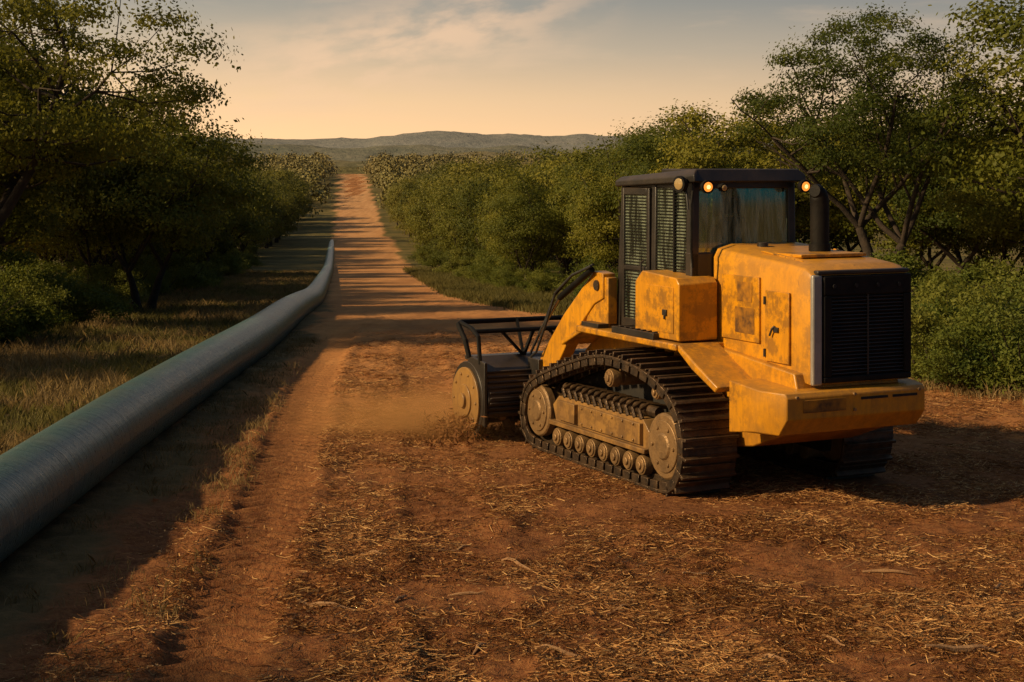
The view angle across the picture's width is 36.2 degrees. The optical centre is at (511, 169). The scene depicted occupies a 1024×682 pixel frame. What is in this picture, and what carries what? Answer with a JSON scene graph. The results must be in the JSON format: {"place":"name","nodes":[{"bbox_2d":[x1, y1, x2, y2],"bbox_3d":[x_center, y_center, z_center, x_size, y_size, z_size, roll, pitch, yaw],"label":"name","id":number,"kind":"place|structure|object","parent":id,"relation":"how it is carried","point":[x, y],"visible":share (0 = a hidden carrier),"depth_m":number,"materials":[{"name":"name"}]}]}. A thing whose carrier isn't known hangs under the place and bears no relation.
{"place":"outdoors","nodes":[
{"label":"outdoors","id":0,"kind":"place"},
{"bbox_2d":[335,167,364,173],"bbox_3d":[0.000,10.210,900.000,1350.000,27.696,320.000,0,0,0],"label":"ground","id":1,"kind":"structure","parent":0,"point":[349,170],"depth_m":861.31,"materials":[{"name":"green plant"}]},
{"bbox_2d":[206,139,786,160],"bbox_3d":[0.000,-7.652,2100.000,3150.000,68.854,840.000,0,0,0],"label":"hills","id":2,"kind":"structure","parent":0,"point":[353,154],"depth_m":1969.32,"materials":[{"name":"green plant"}]},
{"bbox_2d":[0,174,1022,657],"bbox_3d":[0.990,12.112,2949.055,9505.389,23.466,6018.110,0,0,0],"label":"ground","id":3,"kind":"structure","parent":0,"point":[304,246],"depth_m":17.82,"materials":[{"name":"soil"}]},
{"bbox_2d":[0,255,51,345],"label":"shrub","id":4,"kind":"object","parent":3,"relation":"on","point":[16,269],"visible":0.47,"depth_m":30.44,"materials":[{"name":"green plant"}]},
{"bbox_2d":[0,264,75,335],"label":"shrub","id":5,"kind":"object","parent":3,"relation":"on","point":[54,293],"visible":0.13,"depth_m":32.05,"materials":[{"name":"green plant"}]},
{"bbox_2d":[0,271,76,342],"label":"shrub","id":6,"kind":"object","parent":3,"relation":"on","point":[38,314],"visible":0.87,"depth_m":30.56,"materials":[{"name":"green plant"}]},
{"bbox_2d":[16,298,60,334],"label":"shrub","id":7,"kind":"object","parent":3,"relation":"on","point":[36,325],"visible":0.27,"depth_m":30.90,"materials":[{"name":"green plant"}]},
{"bbox_2d":[2,181,84,267],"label":"tree","id":8,"kind":"object","parent":3,"relation":"on","point":[49,249],"visible":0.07,"depth_m":46.97,"materials":[{"name":"green plant"}]},
{"bbox_2d":[4,90,95,251],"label":"tree","id":9,"kind":"object","parent":3,"relation":"on","point":[76,213],"visible":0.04,"depth_m":39.57,"materials":[{"name":"green plant"}]},
{"bbox_2d":[0,240,109,312],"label":"shrub","id":10,"kind":"object","parent":3,"relation":"on","point":[8,256],"visible":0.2,"depth_m":35.69,"materials":[{"name":"green plant"}]},
{"bbox_2d":[28,256,85,303],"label":"shrub","id":11,"kind":"object","parent":3,"relation":"on","point":[59,267],"visible":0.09,"depth_m":44.82,"materials":[{"name":"green plant"}]},
{"bbox_2d":[0,23,146,252],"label":"tree","id":12,"kind":"object","parent":3,"relation":"on","point":[27,227],"visible":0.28,"depth_m":34.10,"materials":[{"name":"green plant"}]},
{"bbox_2d":[14,266,138,326],"bbox_3d":[-10.157,2.989,36.391,3.061,1.644,2.392,0,0,-8],"label":"shrub","id":13,"kind":"object","parent":3,"relation":"on","point":[105,302],"visible":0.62,"depth_m":35.90,"materials":[{"name":"green plant"}]},
{"bbox_2d":[30,118,161,291],"bbox_3d":[-11.801,1.247,43.738,4.264,6.189,3.736,0,0,10],"label":"tree","id":14,"kind":"object","parent":3,"relation":"on","point":[84,233],"visible":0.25,"depth_m":43.03,"materials":[{"name":"green plant"}]},
{"bbox_2d":[53,260,139,312],"bbox_3d":[-11.338,3.223,41.842,2.397,1.637,1.873,0,0,-40],"label":"shrub","id":15,"kind":"object","parent":3,"relation":"on","point":[95,273],"visible":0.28,"depth_m":42.24,"materials":[{"name":"green plant"}]},
{"bbox_2d":[65,262,148,302],"bbox_3d":[-12.346,3.469,46.326,2.834,1.482,2.149,0,0,-36],"label":"shrub","id":16,"kind":"object","parent":3,"relation":"on","point":[126,288],"visible":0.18,"depth_m":46.36,"materials":[{"name":"green plant"}]},
{"bbox_2d":[66,247,156,302],"bbox_3d":[-13.027,3.476,49.712,4.065,1.965,3.176,0,0,4],"label":"shrub","id":17,"kind":"object","parent":3,"relation":"on","point":[145,258],"visible":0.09,"depth_m":49.96,"materials":[{"name":"green plant"}]},
{"bbox_2d":[46,138,177,275],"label":"tree","id":18,"kind":"object","parent":3,"relation":"on","point":[93,257],"visible":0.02,"depth_m":53.97,"materials":[{"name":"green plant"}]},
{"bbox_2d":[0,0,242,228],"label":"tree","id":19,"kind":"object","parent":3,"relation":"on","point":[39,137],"visible":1,"depth_m":30.49,"materials":[{"name":"green plant"}]},
{"bbox_2d":[41,92,201,287],"bbox_3d":[-12.499,1.084,49.208,6.010,7.215,5.271,0,0,27],"label":"tree","id":20,"kind":"object","parent":3,"relation":"on","point":[125,243],"visible":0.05,"depth_m":49.06,"materials":[{"name":"green plant"}]},
{"bbox_2d":[109,248,188,294],"bbox_3d":[-13.305,3.825,58.153,2.356,2.096,3.361,0,0,20],"label":"shrub","id":21,"kind":"object","parent":3,"relation":"on","point":[153,265],"visible":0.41,"depth_m":58.18,"materials":[{"name":"green plant"}]},
{"bbox_2d":[89,110,221,266],"bbox_3d":[-14.373,1.456,58.199,6.600,7.589,8.368,0,0,16],"label":"tree","id":22,"kind":"object","parent":3,"relation":"on","point":[158,250],"visible":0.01,"depth_m":58.12,"materials":[{"name":"green plant"}]},
{"bbox_2d":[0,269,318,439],"bbox_3d":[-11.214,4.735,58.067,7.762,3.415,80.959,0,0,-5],"label":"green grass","id":23,"kind":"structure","parent":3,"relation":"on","point":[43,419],"depth_m":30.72,"materials":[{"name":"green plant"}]},
{"bbox_2d":[0,269,319,454],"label":"dry grass","id":24,"kind":"structure","parent":3,"relation":"on","point":[70,388],"depth_m":29.15,"materials":[{"name":"plant"}]},
{"bbox_2d":[51,62,273,310],"bbox_3d":[-10.075,0.698,43.914,6.465,7.426,7.371,0,0,38],"label":"tree","id":25,"kind":"object","parent":3,"relation":"on","point":[172,218],"visible":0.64,"depth_m":43.13,"materials":[{"name":"green plant"}]},
{"bbox_2d":[0,330,326,681],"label":"dry grass","id":26,"kind":"structure","parent":3,"relation":"on","point":[308,341],"depth_m":17.53,"materials":[{"name":"brown plant"}]},
{"bbox_2d":[131,173,235,277],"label":"tree","id":27,"kind":"object","parent":3,"relation":"on","point":[173,263],"visible":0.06,"depth_m":62.21,"materials":[{"name":"green plant"}]},
{"bbox_2d":[156,139,237,269],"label":"tree","id":28,"kind":"object","parent":3,"relation":"on","point":[190,259],"visible":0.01,"depth_m":67.87,"materials":[{"name":"green plant"}]},
{"bbox_2d":[181,154,253,267],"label":"tree","id":29,"kind":"object","parent":3,"relation":"on","point":[222,243],"visible":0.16,"depth_m":83.76,"materials":[{"name":"green plant"}]},
{"bbox_2d":[191,134,283,260],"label":"tree","id":30,"kind":"object","parent":3,"relation":"on","point":[252,225],"visible":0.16,"depth_m":89.36,"materials":[{"name":"green plant"}]},
{"bbox_2d":[226,189,277,252],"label":"tree","id":31,"kind":"object","parent":3,"relation":"on","point":[253,237],"visible":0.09,"depth_m":121.23,"materials":[{"name":"green plant"}]},
{"bbox_2d":[243,243,264,266],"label":"shrub","id":32,"kind":"object","parent":3,"relation":"on","point":[252,251],"visible":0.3,"depth_m":112.36,"materials":[{"name":"green plant"}]},
{"bbox_2d":[231,161,283,251],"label":"tree","id":33,"kind":"object","parent":3,"relation":"on","point":[264,184],"visible":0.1,"depth_m":112.15,"materials":[{"name":"green plant"}]},
{"bbox_2d":[254,188,289,253],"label":"tree","id":34,"kind":"object","parent":3,"relation":"on","point":[276,221],"visible":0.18,"depth_m":136.94,"materials":[{"name":"green plant"}]},
{"bbox_2d":[251,177,297,247],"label":"tree","id":35,"kind":"object","parent":3,"relation":"on","point":[280,204],"visible":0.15,"depth_m":148.21,"materials":[{"name":"green plant"}]},
{"bbox_2d":[264,178,301,245],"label":"tree","id":36,"kind":"object","parent":3,"relation":"on","point":[287,219],"visible":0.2,"depth_m":154.13,"materials":[{"name":"green plant"}]},
{"bbox_2d":[257,166,318,242],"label":"tree","id":37,"kind":"object","parent":3,"relation":"on","point":[288,175],"visible":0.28,"depth_m":162.17,"materials":[{"name":"green plant"}]},
{"bbox_2d":[272,172,311,238],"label":"tree","id":38,"kind":"object","parent":3,"relation":"on","point":[304,208],"visible":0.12,"depth_m":171.09,"materials":[{"name":"green plant"}]},
{"bbox_2d":[382,174,421,236],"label":"tree","id":39,"kind":"object","parent":3,"relation":"on","point":[397,190],"visible":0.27,"depth_m":176.72,"materials":[{"name":"green plant"}]},
{"bbox_2d":[391,178,426,244],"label":"tree","id":40,"kind":"object","parent":3,"relation":"on","point":[401,202],"visible":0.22,"depth_m":156.92,"materials":[{"name":"green plant"}]},
{"bbox_2d":[401,195,423,245],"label":"tree","id":41,"kind":"object","parent":3,"relation":"on","point":[411,229],"visible":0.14,"depth_m":149.44,"materials":[{"name":"green plant"}]},
{"bbox_2d":[403,184,436,243],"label":"tree","id":42,"kind":"object","parent":3,"relation":"on","point":[418,236],"visible":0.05,"depth_m":132.16,"materials":[{"name":"green plant"}]},
{"bbox_2d":[402,179,463,265],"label":"tree","id":43,"kind":"object","parent":3,"relation":"on","point":[425,224],"visible":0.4,"depth_m":113.88,"materials":[{"name":"green plant"}]},
{"bbox_2d":[411,238,456,267],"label":"shrub","id":44,"kind":"object","parent":3,"relation":"on","point":[428,262],"visible":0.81,"depth_m":110.42,"materials":[{"name":"green plant"}]},
{"bbox_2d":[404,157,483,201],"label":"tree","id":45,"kind":"object","parent":3,"relation":"on","point":[441,167],"visible":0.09,"depth_m":147.44,"materials":[{"name":"green plant"}]},
{"bbox_2d":[372,408,523,448],"bbox_3d":[0.334,3.173,20.021,4.472,0.424,1.971,0,0,-22],"label":"mulch pile","id":46,"kind":"object","parent":3,"relation":"on","point":[447,436],"visible":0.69,"depth_m":19.25,"materials":[{"name":"brown wood"}]},
{"bbox_2d":[432,248,471,273],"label":"shrub","id":47,"kind":"object","parent":3,"relation":"on","point":[451,265],"visible":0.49,"depth_m":89.82,"materials":[{"name":"green plant"}]},
{"bbox_2d":[424,182,484,253],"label":"tree","id":48,"kind":"object","parent":3,"relation":"on","point":[443,242],"visible":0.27,"depth_m":103.14,"materials":[{"name":"green plant"}]},
{"bbox_2d":[413,159,499,201],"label":"tree","id":49,"kind":"object","parent":3,"relation":"on","point":[454,168],"visible":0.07,"depth_m":141.69,"materials":[{"name":"green plant"}]},
{"bbox_2d":[426,164,490,195],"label":"tree","id":50,"kind":"object","parent":3,"relation":"on","point":[443,179],"visible":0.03,"depth_m":132.17,"materials":[{"name":"green plant"}]},
{"bbox_2d":[436,194,495,265],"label":"tree","id":51,"kind":"object","parent":3,"relation":"on","point":[448,228],"visible":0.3,"depth_m":89.96,"materials":[{"name":"green plant"}]},
{"bbox_2d":[454,255,487,279],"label":"shrub","id":52,"kind":"object","parent":3,"relation":"on","point":[471,275],"visible":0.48,"depth_m":76.95,"materials":[{"name":"green plant"}]},
{"bbox_2d":[444,173,506,252],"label":"tree","id":53,"kind":"object","parent":3,"relation":"on","point":[465,221],"visible":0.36,"depth_m":84.14,"materials":[{"name":"green plant"}]},
{"bbox_2d":[438,156,517,194],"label":"tree","id":54,"kind":"object","parent":3,"relation":"on","point":[479,167],"visible":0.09,"depth_m":125.52,"materials":[{"name":"green plant"}]},
{"bbox_2d":[449,166,508,196],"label":"tree","id":55,"kind":"object","parent":3,"relation":"on","point":[486,176],"visible":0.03,"depth_m":108.16,"materials":[{"name":"green plant"}]},
{"bbox_2d":[466,196,510,259],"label":"tree","id":56,"kind":"object","parent":3,"relation":"on","point":[485,240],"visible":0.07,"depth_m":76.95,"materials":[{"name":"green plant"}]},
{"bbox_2d":[180,147,802,217],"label":"woodland","id":57,"kind":"object","parent":3,"relation":"on","point":[317,169],"visible":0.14,"depth_m":338.71,"materials":[{"name":"green plant"}]},
{"bbox_2d":[467,251,529,283],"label":"shrub","id":58,"kind":"object","parent":3,"relation":"on","point":[490,261],"visible":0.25,"depth_m":71.10,"materials":[{"name":"green plant"}]},
{"bbox_2d":[489,263,521,287],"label":"shrub","id":59,"kind":"object","parent":3,"relation":"on","point":[506,281],"visible":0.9,"depth_m":65.70,"materials":[{"name":"green plant"}]},
{"bbox_2d":[477,197,541,272],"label":"tree","id":60,"kind":"object","parent":3,"relation":"on","point":[491,217],"visible":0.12,"depth_m":68.36,"materials":[{"name":"green plant"}]},
{"bbox_2d":[489,257,529,285],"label":"shrub","id":61,"kind":"object","parent":3,"relation":"on","point":[500,268],"visible":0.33,"depth_m":67.50,"materials":[{"name":"green plant"}]},
{"bbox_2d":[468,161,554,271],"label":"tree","id":62,"kind":"object","parent":3,"relation":"on","point":[518,176],"visible":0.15,"depth_m":71.17,"materials":[{"name":"green plant"}]},
{"bbox_2d":[465,140,566,265],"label":"tree","id":63,"kind":"object","parent":3,"relation":"on","point":[546,157],"visible":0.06,"depth_m":91.16,"materials":[{"name":"green plant"}]},
{"bbox_2d":[474,178,582,283],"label":"tree","id":64,"kind":"object","parent":3,"relation":"on","point":[534,219],"visible":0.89,"depth_m":61.93,"materials":[{"name":"green plant"}]},
{"bbox_2d":[516,258,561,292],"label":"shrub","id":65,"kind":"object","parent":3,"relation":"on","point":[545,284],"visible":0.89,"depth_m":58.07,"materials":[{"name":"green plant"}]},
{"bbox_2d":[490,146,601,274],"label":"tree","id":66,"kind":"object","parent":3,"relation":"on","point":[568,261],"visible":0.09,"depth_m":71.91,"materials":[{"name":"green plant"}]},
{"bbox_2d":[529,264,568,287],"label":"shrub","id":67,"kind":"object","parent":3,"relation":"on","point":[559,276],"visible":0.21,"depth_m":66.41,"materials":[{"name":"green plant"}]},
{"bbox_2d":[514,160,584,281],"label":"tree","id":68,"kind":"object","parent":3,"relation":"on","point":[563,263],"visible":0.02,"depth_m":78.19,"materials":[{"name":"green plant"}]},
{"bbox_2d":[552,259,610,290],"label":"shrub","id":69,"kind":"object","parent":3,"relation":"on","point":[571,280],"visible":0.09,"depth_m":56.82,"materials":[{"name":"green plant"}]},
{"bbox_2d":[547,152,616,271],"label":"tree","id":70,"kind":"object","parent":3,"relation":"on","point":[579,251],"visible":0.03,"depth_m":67.00,"materials":[{"name":"green plant"}]},
{"bbox_2d":[539,132,630,251],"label":"tree","id":71,"kind":"object","parent":3,"relation":"on","point":[565,194],"visible":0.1,"depth_m":61.76,"materials":[{"name":"green plant"}]},
{"bbox_2d":[559,168,620,270],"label":"tree","id":72,"kind":"object","parent":3,"relation":"on","point":[571,220],"visible":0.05,"depth_m":55.91,"materials":[{"name":"green plant"}]},
{"bbox_2d":[569,253,617,292],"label":"shrub","id":73,"kind":"object","parent":3,"relation":"on","point":[584,265],"visible":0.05,"depth_m":55.57,"materials":[{"name":"green plant"}]},
{"bbox_2d":[557,153,638,264],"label":"tree","id":74,"kind":"object","parent":3,"relation":"on","point":[601,230],"visible":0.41,"depth_m":51.45,"materials":[{"name":"green plant"}]},
{"bbox_2d":[553,109,679,248],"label":"tree","id":75,"kind":"object","parent":3,"relation":"on","point":[594,170],"visible":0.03,"depth_m":56.73,"materials":[{"name":"green plant"}]},
{"bbox_2d":[574,98,759,239],"bbox_3d":[5.176,1.245,50.105,6.098,7.042,7.123,0,0,-23],"label":"tree","id":76,"kind":"object","parent":3,"relation":"on","point":[644,144],"visible":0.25,"depth_m":49.49,"materials":[{"name":"green plant"}]},
{"bbox_2d":[614,116,763,218],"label":"tree","id":77,"kind":"object","parent":3,"relation":"on","point":[705,138],"depth_m":52.27,"materials":[{"name":"green plant"}]},
{"bbox_2d":[400,265,1000,385],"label":"green grass","id":78,"kind":"structure","parent":3,"relation":"on","point":[448,284],"depth_m":57.23,"materials":[{"name":"green plant"}]},
{"bbox_2d":[692,147,797,249],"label":"tree","id":79,"kind":"object","parent":3,"relation":"on","point":[703,227],"visible":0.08,"depth_m":45.45,"materials":[{"name":"green plant"}]},
{"bbox_2d":[645,84,893,247],"bbox_3d":[7.349,1.016,47.050,8.080,7.228,6.917,0,0,-30],"label":"tree","id":80,"kind":"object","parent":3,"relation":"on","point":[690,153],"visible":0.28,"depth_m":46.11,"materials":[{"name":"green plant"}]},
{"bbox_2d":[781,107,901,252],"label":"tree","id":81,"kind":"object","parent":3,"relation":"on","point":[836,244],"visible":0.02,"depth_m":50.46,"materials":[{"name":"green plant"}]},
{"bbox_2d":[719,1,1010,257],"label":"tree","id":82,"kind":"object","parent":3,"relation":"on","point":[876,104],"visible":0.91,"depth_m":35.20,"materials":[{"name":"green plant"}]},
{"bbox_2d":[800,85,1018,271],"bbox_3d":[12.044,1.015,46.132,6.561,7.027,7.481,0,0,-14],"label":"tree","id":83,"kind":"object","parent":3,"relation":"on","point":[913,242],"visible":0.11,"depth_m":45.54,"materials":[{"name":"green plant"}]},
{"bbox_2d":[868,244,1000,303],"bbox_3d":[9.254,2.707,35.829,3.599,2.178,2.812,0,0,-5],"label":"shrub","id":84,"kind":"object","parent":3,"relation":"on","point":[901,260],"visible":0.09,"depth_m":34.81,"materials":[{"name":"green plant"}]},
{"bbox_2d":[911,261,961,290],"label":"shrub","id":85,"kind":"object","parent":3,"relation":"on","point":[925,272],"visible":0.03,"depth_m":34.94,"materials":[{"name":"green plant"}]},
{"bbox_2d":[911,294,967,347],"bbox_3d":[7.000,2.736,26.027,2.608,1.486,2.038,0,0,-40],"label":"shrub","id":86,"kind":"object","parent":3,"relation":"on","point":[945,309],"visible":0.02,"depth_m":25.15,"materials":[{"name":"green plant"}]},
{"bbox_2d":[868,100,1014,272],"bbox_3d":[12.626,1.152,44.596,5.467,6.557,6.240,0,0,0],"label":"tree","id":87,"kind":"object","parent":3,"relation":"on","point":[937,227],"visible":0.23,"depth_m":43.64,"materials":[{"name":"green plant"}]},
{"bbox_2d":[887,0,1023,209],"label":"tree","id":88,"kind":"object","parent":3,"relation":"on","point":[1014,116],"visible":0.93,"depth_m":33.34,"materials":[{"name":"green plant"}]},
{"bbox_2d":[910,255,1002,305],"bbox_3d":[8.483,2.658,31.028,2.648,2.021,3.390,0,0,20],"label":"shrub","id":89,"kind":"object","parent":3,"relation":"on","point":[971,273],"visible":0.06,"depth_m":30.00,"materials":[{"name":"green plant"}]},
{"bbox_2d":[909,296,1023,385],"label":"shrub","id":90,"kind":"object","parent":3,"relation":"on","point":[918,319],"visible":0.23,"depth_m":23.94,"materials":[{"name":"green plant"}]},
{"bbox_2d":[909,375,1023,403],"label":"dry grass","id":91,"kind":"structure","parent":3,"relation":"on","point":[1008,393],"depth_m":23.07,"materials":[{"name":"plant"}]},
{"bbox_2d":[911,249,1023,311],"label":"shrub","id":92,"kind":"object","parent":3,"relation":"on","point":[1000,268],"visible":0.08,"depth_m":29.68,"materials":[{"name":"green plant"}]},
{"bbox_2d":[911,273,1023,352],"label":"shrub","id":93,"kind":"object","parent":3,"relation":"on","point":[929,294],"visible":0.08,"depth_m":25.54,"materials":[{"name":"green plant"}]},
{"bbox_2d":[912,317,1023,392],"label":"shrub","id":94,"kind":"object","parent":3,"relation":"on","point":[936,357],"visible":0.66,"depth_m":23.18,"materials":[{"name":"green plant"}]},
{"bbox_2d":[913,259,1023,350],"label":"shrub","id":95,"kind":"object","parent":3,"relation":"on","point":[975,295],"visible":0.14,"depth_m":24.64,"materials":[{"name":"green plant"}]},
{"bbox_2d":[915,123,1023,257],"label":"tree","id":96,"kind":"object","parent":3,"relation":"on","point":[995,223],"visible":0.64,"depth_m":37.63,"materials":[{"name":"green plant"}]},
{"bbox_2d":[918,141,1023,301],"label":"tree","id":97,"kind":"object","parent":3,"relation":"on","point":[996,249],"visible":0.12,"depth_m":45.22,"materials":[{"name":"green plant"}]},
{"bbox_2d":[925,266,1023,393],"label":"shrub","id":98,"kind":"object","parent":3,"relation":"on","point":[1014,374],"visible":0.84,"depth_m":23.06,"materials":[{"name":"green plant"}]},
{"bbox_2d":[936,291,1023,384],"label":"shrub","id":99,"kind":"object","parent":3,"relation":"on","point":[977,355],"visible":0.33,"depth_m":23.25,"materials":[{"name":"green plant"}]},
{"bbox_2d":[967,90,1023,214],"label":"tree","id":100,"kind":"object","parent":3,"relation":"on","point":[999,172],"visible":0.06,"depth_m":42.20,"materials":[{"name":"green plant"}]},
{"bbox_2d":[0,195,1023,681],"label":"dirt road","id":101,"kind":"structure","parent":0,"point":[374,289],"depth_m":14.24,"materials":[{"name":"soil"}]},
{"bbox_2d":[0,239,333,562],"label":"pipeline","id":102,"kind":"object","parent":101,"relation":"on","point":[49,474],"visible":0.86,"depth_m":17.20,"materials":[{"name":"grey metal"}]},
{"bbox_2d":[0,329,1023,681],"bbox_3d":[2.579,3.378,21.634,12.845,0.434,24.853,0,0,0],"label":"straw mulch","id":103,"kind":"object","parent":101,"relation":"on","point":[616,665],"visible":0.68,"depth_m":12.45,"materials":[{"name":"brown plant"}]},
{"bbox_2d":[452,169,924,496],"bbox_3d":[2.046,1.673,17.766,3.500,3.366,6.070,0,0,-25],"label":"tracked mulcher","id":104,"kind":"object","parent":101,"relation":"on","point":[754,327],"visible":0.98,"depth_m":16.29,"materials":[{"name":"yellow paint"}]},
{"bbox_2d":[925,644,994,652],"bbox_3d":[3.092,3.304,10.808,0.524,0.091,0.050,0,0,-13],"label":"wood stick","id":105,"kind":"object","parent":101,"relation":"on","point":[962,648],"visible":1,"depth_m":10.79,"materials":[{"name":"brown wood"}]},
{"bbox_2d":[0,0,1023,140],"label":"sky","id":106,"kind":"structure","parent":0,"point":[311,69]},
{"bbox_2d":[266,151,774,166],"bbox_3d":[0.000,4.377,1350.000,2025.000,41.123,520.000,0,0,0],"label":"hills","id":107,"kind":"structure","parent":0,"point":[341,163],"depth_m":1299.58,"materials":[{"name":"green plant"}]},
{"bbox_2d":[199,131,892,149],"bbox_3d":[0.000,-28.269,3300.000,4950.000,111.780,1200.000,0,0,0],"label":"hills","id":108,"kind":"structure","parent":0,"point":[449,139],"depth_m":3095.95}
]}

